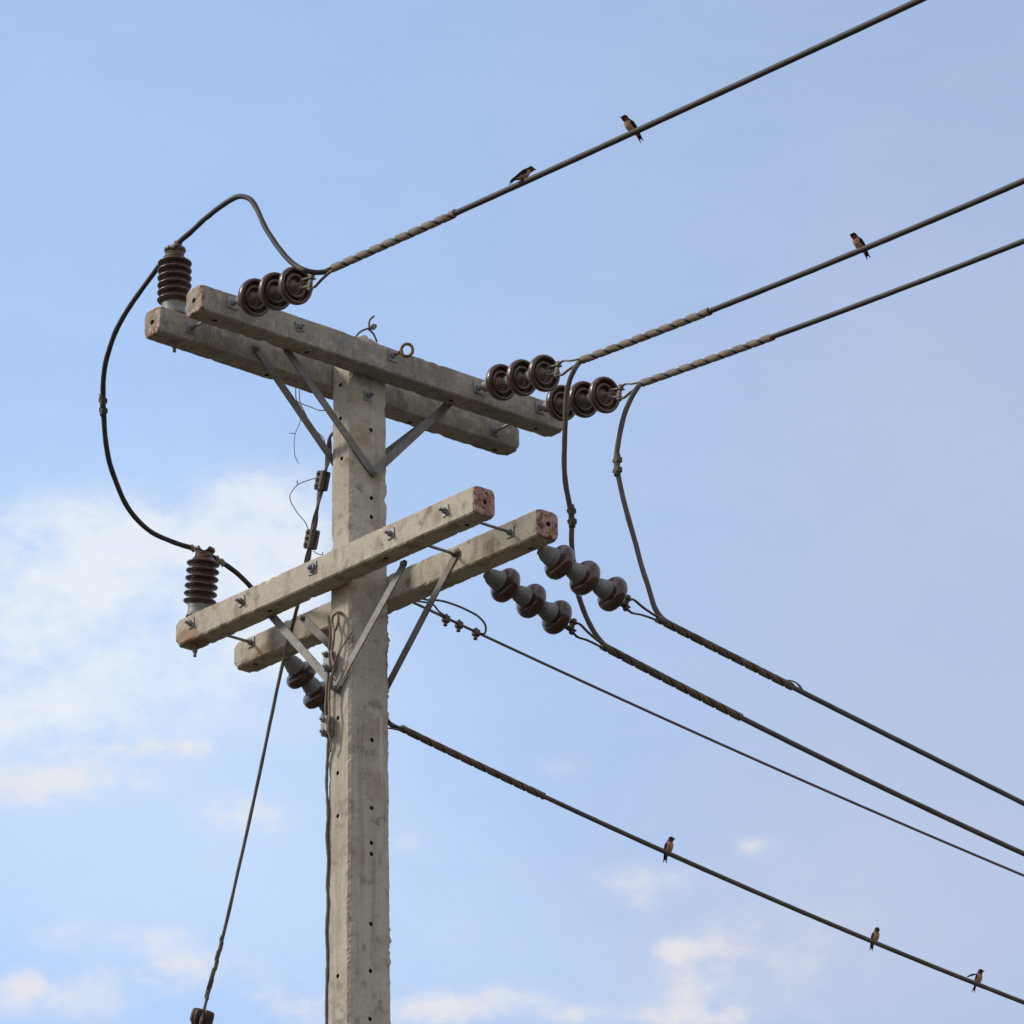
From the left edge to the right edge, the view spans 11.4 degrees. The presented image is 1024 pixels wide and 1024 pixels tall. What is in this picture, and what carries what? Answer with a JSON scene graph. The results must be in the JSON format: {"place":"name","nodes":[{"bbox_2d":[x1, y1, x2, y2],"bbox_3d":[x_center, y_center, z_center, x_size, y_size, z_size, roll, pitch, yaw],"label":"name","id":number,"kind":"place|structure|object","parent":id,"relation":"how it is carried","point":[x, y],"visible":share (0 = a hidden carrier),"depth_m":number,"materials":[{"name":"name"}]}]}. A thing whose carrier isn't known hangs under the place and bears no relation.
{"place":"outdoors","nodes":[
{"label":"outdoors","id":0,"kind":"place"},
{"bbox_2d":[0,0,1023,1023],"label":"sky","id":1,"kind":"structure","parent":0,"point":[835,505],"materials":[{"name":"blue"}]},
{"label":"ground","id":2,"kind":"structure","parent":0,"visible":0},
{"bbox_2d":[144,285,562,1023],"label":"utility pole","id":3,"kind":"object","parent":2,"relation":"on","point":[366,385],"visible":0.97,"depth_m":23.96,"materials":[{"name":"concrete"}]},
{"bbox_2d":[157,245,191,314],"bbox_3d":[-1.579,-1.075,24.067,0.161,0.355,0.161,18,-29,-37],"label":"post insulator","id":4,"kind":"object","parent":3,"relation":"on","point":[174,278],"visible":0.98,"depth_m":24.02,"materials":[{"name":"ceramic"}]},
{"bbox_2d":[183,545,219,616],"bbox_3d":[-1.495,0.342,24.765,0.162,0.366,0.184,18,-29,-37],"label":"post insulator","id":5,"kind":"object","parent":3,"relation":"on","point":[202,579],"visible":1,"depth_m":24.72,"materials":[{"name":"ceramic"}]},
{"bbox_2d":[99,194,409,733],"bbox_3d":[-1.282,-0.259,24.295,1.396,1.827,2.778,-2,-23,3],"label":"jumper cable","id":6,"kind":"object","parent":3,"relation":"attached to","point":[103,410],"visible":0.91,"depth_m":24.41,"materials":[{"name":"rubber"}]},
{"bbox_2d":[199,431,332,1023],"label":"guy strand","id":7,"kind":"object","parent":3,"relation":"attached to","point":[312,535],"visible":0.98,"depth_m":24.34,"materials":[{"name":"metal"}]},
{"bbox_2d":[190,1008,214,1023],"bbox_3d":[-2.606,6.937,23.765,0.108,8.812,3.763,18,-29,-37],"label":"guy insulator","id":8,"kind":"object","parent":7,"relation":"attached to","point":[196,1013],"visible":1,"depth_m":24.13,"materials":[{"name":"brown ceramic"}]},
{"bbox_2d":[289,478,322,554],"bbox_3d":[-0.974,0.031,24.488,0.022,0.439,0.253,19,-29,-39],"label":"loose wire","id":9,"kind":"object","parent":7,"relation":"attached to","point":[295,509],"visible":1,"depth_m":24.57,"materials":[{"name":"grey metal"}]},
{"bbox_2d":[227,266,315,316],"bbox_3d":[-1.099,-1.003,23.592,0.180,0.225,0.602,18,-29,-37],"label":"insulator string","id":10,"kind":"object","parent":3,"relation":"attached to","point":[273,291],"visible":0.99,"depth_m":23.55,"materials":[{"name":"ceramic"}]},
{"bbox_2d":[307,0,926,288],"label":"conductor","id":11,"kind":"object","parent":10,"relation":"attached to","point":[401,237],"visible":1,"depth_m":21.93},
{"bbox_2d":[509,166,535,184],"bbox_3d":[0.046,-1.463,22.342,0.122,0.088,0.046,1,-23,-5],"label":"swallow","id":12,"kind":"object","parent":11,"relation":"attached to","point":[523,174],"visible":1,"depth_m":22.33,"materials":[{"name":"black"}]},
{"bbox_2d":[620,115,643,142],"bbox_3d":[0.507,-1.632,21.859,0.112,0.105,0.048,18,-29,-37],"label":"swallow","id":13,"kind":"object","parent":11,"relation":"attached to","point":[629,124],"visible":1,"depth_m":21.84,"materials":[{"name":"black"}]},
{"bbox_2d":[284,655,327,721],"bbox_3d":[-0.949,0.840,24.873,0.388,0.372,0.180,18,-29,-37],"label":"insulator string","id":14,"kind":"object","parent":3,"relation":"attached to","point":[301,673],"visible":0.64,"depth_m":24.80,"materials":[{"name":"ceramic"}]},
{"bbox_2d":[388,724,1023,1004],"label":"conductor","id":15,"kind":"object","parent":14,"relation":"hanging from","point":[451,752],"visible":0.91,"depth_m":26.11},
{"bbox_2d":[663,837,674,862],"bbox_3d":[0.797,1.715,26.151,0.048,0.127,0.075,18,-29,-37],"label":"swallow","id":16,"kind":"object","parent":15,"relation":"attached to","point":[668,845],"visible":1,"depth_m":26.14,"materials":[{"name":"black"}]},
{"bbox_2d":[869,927,879,950],"bbox_3d":[1.905,2.237,26.969,0.044,0.116,0.077,18,-29,-37],"label":"swallow","id":17,"kind":"object","parent":15,"relation":"attached to","point":[875,935],"visible":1,"depth_m":26.96,"materials":[{"name":"black"}]},
{"bbox_2d":[967,969,983,992],"bbox_3d":[2.460,2.495,27.402,0.103,0.118,0.072,5,-23,-14],"label":"swallow","id":18,"kind":"object","parent":15,"relation":"attached to","point":[978,977],"visible":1,"depth_m":27.39,"materials":[{"name":"black"}]},
{"bbox_2d":[295,388,324,441],"bbox_3d":[-0.987,-0.455,25.009,0.026,0.396,0.276,18,-29,-37],"label":"loose wire","id":19,"kind":"object","parent":3,"relation":"hanging from","point":[298,402],"visible":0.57,"depth_m":25.06,"materials":[{"name":"grey metal"}]},
{"bbox_2d":[290,419,300,463],"bbox_3d":[-1.053,-0.349,25.049,0.023,0.258,0.076,18,-29,-37],"label":"loose wire","id":20,"kind":"object","parent":19,"relation":"hanging from","point":[294,439],"visible":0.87,"depth_m":25.06,"materials":[{"name":"grey metal"}]},
{"bbox_2d":[319,611,352,1023],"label":"earth wire","id":21,"kind":"object","parent":3,"relation":"attached to","point":[328,665],"visible":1,"depth_m":23.73,"materials":[{"name":"metal"}]},
{"bbox_2d":[473,354,562,400],"bbox_3d":[0.033,-0.630,24.500,0.181,0.238,0.598,18,-29,-37],"label":"insulator string","id":22,"kind":"object","parent":3,"relation":"attached to","point":[518,377],"visible":1,"depth_m":24.46,"materials":[{"name":"ceramic"}]},
{"bbox_2d":[554,178,1023,376],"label":"conductor","id":23,"kind":"object","parent":22,"relation":"attached to","point":[651,333],"visible":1,"depth_m":23.20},
{"bbox_2d":[561,359,605,644],"bbox_3d":[0.349,-0.050,24.148,0.223,1.269,0.712,-2,-23,3],"label":"jumper cable","id":24,"kind":"object","parent":23,"relation":"hanging from","point":[572,519],"visible":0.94,"depth_m":24.15,"materials":[{"name":"rubber"}]},
{"bbox_2d":[850,233,870,259],"bbox_3d":[1.543,-1.185,22.852,0.111,0.105,0.048,18,-29,-37],"label":"swallow","id":25,"kind":"object","parent":23,"relation":"attached to","point":[858,241],"visible":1,"depth_m":22.84,"materials":[{"name":"black"}]},
{"bbox_2d":[483,568,577,634],"bbox_3d":[0.081,0.397,23.944,0.581,0.284,0.175,18,-29,-37],"label":"insulator string","id":26,"kind":"object","parent":3,"relation":"attached to","point":[529,600],"visible":1,"depth_m":23.89,"materials":[{"name":"ceramic"}]},
{"bbox_2d":[569,622,1023,855],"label":"conductor","id":27,"kind":"object","parent":26,"relation":"attached to","point":[669,680],"visible":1,"depth_m":24.71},
{"bbox_2d":[535,376,624,421],"bbox_3d":[0.331,-0.537,24.740,0.181,0.240,0.599,18,-29,-37],"label":"insulator string","id":28,"kind":"object","parent":3,"relation":"attached to","point":[588,399],"visible":0.94,"depth_m":24.68,"materials":[{"name":"ceramic"}]},
{"bbox_2d":[617,238,1023,399],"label":"conductor","id":29,"kind":"object","parent":28,"relation":"attached to","point":[720,355],"visible":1,"depth_m":23.59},
{"bbox_2d":[612,376,671,625],"bbox_3d":[0.606,-0.058,24.141,0.268,1.268,0.124,-4,-23,8],"label":"jumper cable","id":30,"kind":"object","parent":29,"relation":"hanging from","point":[617,468],"visible":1,"depth_m":24.14,"materials":[{"name":"rubber"}]},
{"bbox_2d":[537,545,631,611],"bbox_3d":[0.334,0.281,23.660,0.563,0.292,0.180,18,-29,-37],"label":"insulator string","id":31,"kind":"object","parent":3,"relation":"attached to","point":[585,579],"visible":1,"depth_m":23.60,"materials":[{"name":"ceramic"}]},
{"bbox_2d":[624,598,1023,805],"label":"conductor","id":32,"kind":"object","parent":31,"relation":"attached to","point":[727,654],"visible":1,"depth_m":24.37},
{"bbox_2d":[412,598,1023,876],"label":"span wire","id":33,"kind":"object","parent":3,"relation":"attached to","point":[459,625],"visible":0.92,"depth_m":25.13,"materials":[{"name":"metal"}]}
]}

